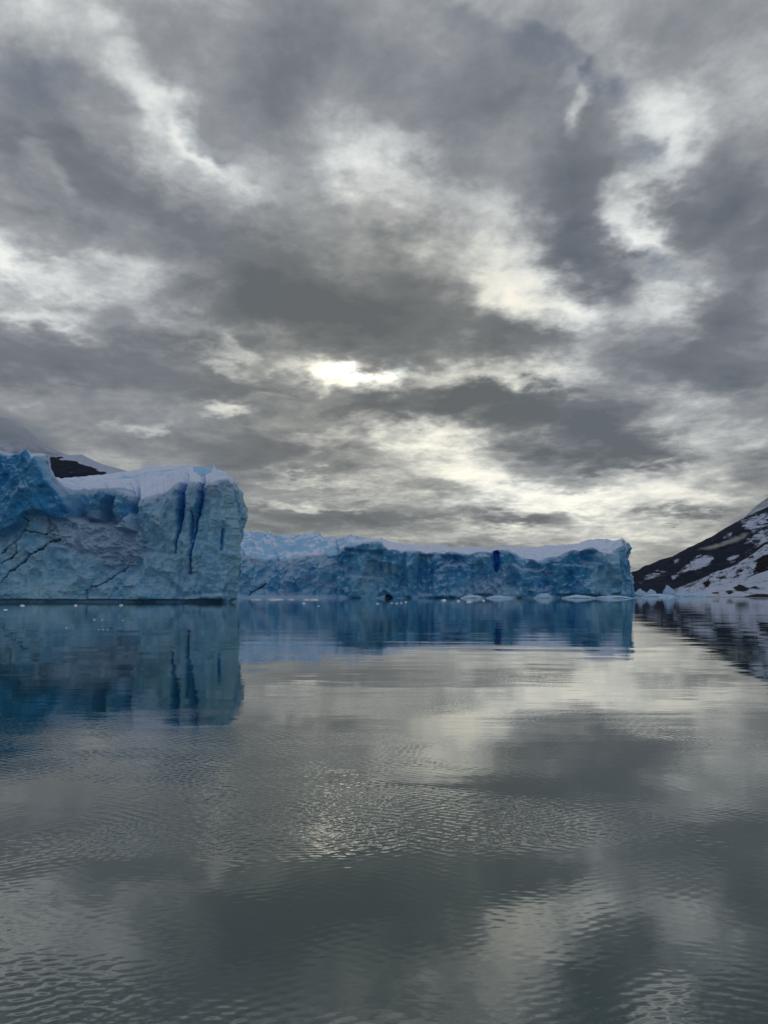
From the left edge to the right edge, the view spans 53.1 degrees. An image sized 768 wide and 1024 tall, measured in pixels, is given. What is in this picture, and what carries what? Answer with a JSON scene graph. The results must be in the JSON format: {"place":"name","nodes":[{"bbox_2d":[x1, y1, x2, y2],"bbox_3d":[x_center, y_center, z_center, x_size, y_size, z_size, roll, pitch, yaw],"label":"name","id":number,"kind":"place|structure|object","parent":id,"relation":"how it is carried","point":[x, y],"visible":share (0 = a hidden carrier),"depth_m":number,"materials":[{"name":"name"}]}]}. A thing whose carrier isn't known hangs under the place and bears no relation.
{"place":"outdoors","nodes":[
{"label":"outdoors","id":0,"kind":"place"},
{"bbox_2d":[0,418,100,463],"bbox_3d":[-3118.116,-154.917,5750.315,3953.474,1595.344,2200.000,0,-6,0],"label":"mountain","id":1,"kind":"structure","parent":0,"point":[15,438],"depth_m":5431.78,"materials":[{"name":"white snow"}]},
{"bbox_2d":[0,450,126,478],"bbox_3d":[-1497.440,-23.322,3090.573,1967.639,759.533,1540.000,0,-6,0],"label":"mountain","id":2,"kind":"structure","parent":0,"point":[70,466],"depth_m":2884.11,"materials":[{"name":"black stone"}]},
{"bbox_2d":[0,597,767,1023],"bbox_3d":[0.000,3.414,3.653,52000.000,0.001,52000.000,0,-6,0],"label":"lake water","id":3,"kind":"structure","parent":0,"point":[424,811],"depth_m":10.75,"materials":[{"name":"grey liquid"}]},
{"bbox_2d":[0,448,247,601],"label":"glacier","id":4,"kind":"object","parent":3,"relation":"in","point":[156,533],"visible":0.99,"depth_m":347.41,"materials":[{"name":"blue ice"}]},
{"bbox_2d":[237,530,636,597],"bbox_3d":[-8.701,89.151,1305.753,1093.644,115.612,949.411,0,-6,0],"label":"glacier","id":5,"kind":"object","parent":3,"relation":"in","point":[312,565],"visible":0.81,"depth_m":865.62,"materials":[{"name":"blue ice"}]},
{"bbox_2d":[461,595,482,597],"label":"ice block","id":6,"kind":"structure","parent":3,"relation":"on","point":[471,596],"depth_m":822.95,"materials":[{"name":"blue ice"}]},
{"bbox_2d":[486,595,514,597],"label":"ice block","id":7,"kind":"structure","parent":3,"relation":"on","point":[497,596],"depth_m":812.51,"materials":[{"name":"blue ice"}]},
{"bbox_2d":[533,593,553,597],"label":"ice block","id":8,"kind":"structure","parent":3,"relation":"on","point":[542,595],"depth_m":812.93,"materials":[{"name":"blue ice"}]},
{"bbox_2d":[562,594,595,597],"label":"ice block","id":9,"kind":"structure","parent":3,"relation":"on","point":[577,596],"depth_m":806.93,"materials":[{"name":"blue ice"}]},
{"bbox_2d":[596,595,629,597],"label":"ice block","id":10,"kind":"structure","parent":3,"relation":"on","point":[610,596],"depth_m":803.67,"materials":[{"name":"blue ice"}]},
{"bbox_2d":[635,588,647,596],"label":"ice block","id":11,"kind":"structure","parent":3,"relation":"on","point":[640,593],"depth_m":1476.11,"materials":[{"name":"blue ice"}]},
{"bbox_2d":[647,589,656,594],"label":"ice block","id":12,"kind":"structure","parent":3,"relation":"on","point":[650,591],"depth_m":1489.03,"materials":[{"name":"blue ice"}]},
{"bbox_2d":[642,594,675,596],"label":"ice block","id":13,"kind":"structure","parent":3,"relation":"on","point":[656,595],"depth_m":1419.02,"materials":[{"name":"blue ice"}]},
{"bbox_2d":[662,585,674,595],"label":"ice block","id":14,"kind":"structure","parent":3,"relation":"on","point":[668,590],"depth_m":1468.49,"materials":[{"name":"blue ice"}]},
{"bbox_2d":[674,590,693,596],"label":"ice block","id":15,"kind":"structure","parent":3,"relation":"on","point":[683,593],"depth_m":1455.28,"materials":[{"name":"blue ice"}]},
{"bbox_2d":[694,593,707,596],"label":"ice block","id":16,"kind":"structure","parent":3,"relation":"on","point":[699,595],"depth_m":1465.94,"materials":[{"name":"blue ice"}]},
{"bbox_2d":[0,0,767,571],"label":"sky","id":17,"kind":"structure","parent":0,"point":[451,273],"materials":[{"name":"grey"}]},
{"bbox_2d":[631,507,767,593],"bbox_3d":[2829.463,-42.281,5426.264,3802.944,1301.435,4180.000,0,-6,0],"label":"mountain","id":18,"kind":"structure","parent":0,"point":[735,543],"depth_m":4171.77,"materials":[{"name":"black stone"}]},
{"bbox_2d":[673,544,767,593],"bbox_3d":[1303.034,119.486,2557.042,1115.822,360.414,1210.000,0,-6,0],"label":"snow","id":19,"kind":"structure","parent":0,"point":[756,562],"depth_m":2254.69,"materials":[{"name":"white snow"}]},
{"bbox_2d":[677,498,767,553],"bbox_3d":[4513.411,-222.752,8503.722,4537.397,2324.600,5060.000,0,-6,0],"label":"mountain","id":20,"kind":"structure","parent":0,"point":[761,505],"depth_m":8129.26,"materials":[{"name":"white snow"}]},
{"bbox_2d":[690,571,767,596],"bbox_3d":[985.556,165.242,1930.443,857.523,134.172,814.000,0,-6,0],"label":"snowy shore","id":21,"kind":"structure","parent":0,"point":[756,585],"depth_m":1661.89,"materials":[{"name":"white snow"}]}
]}

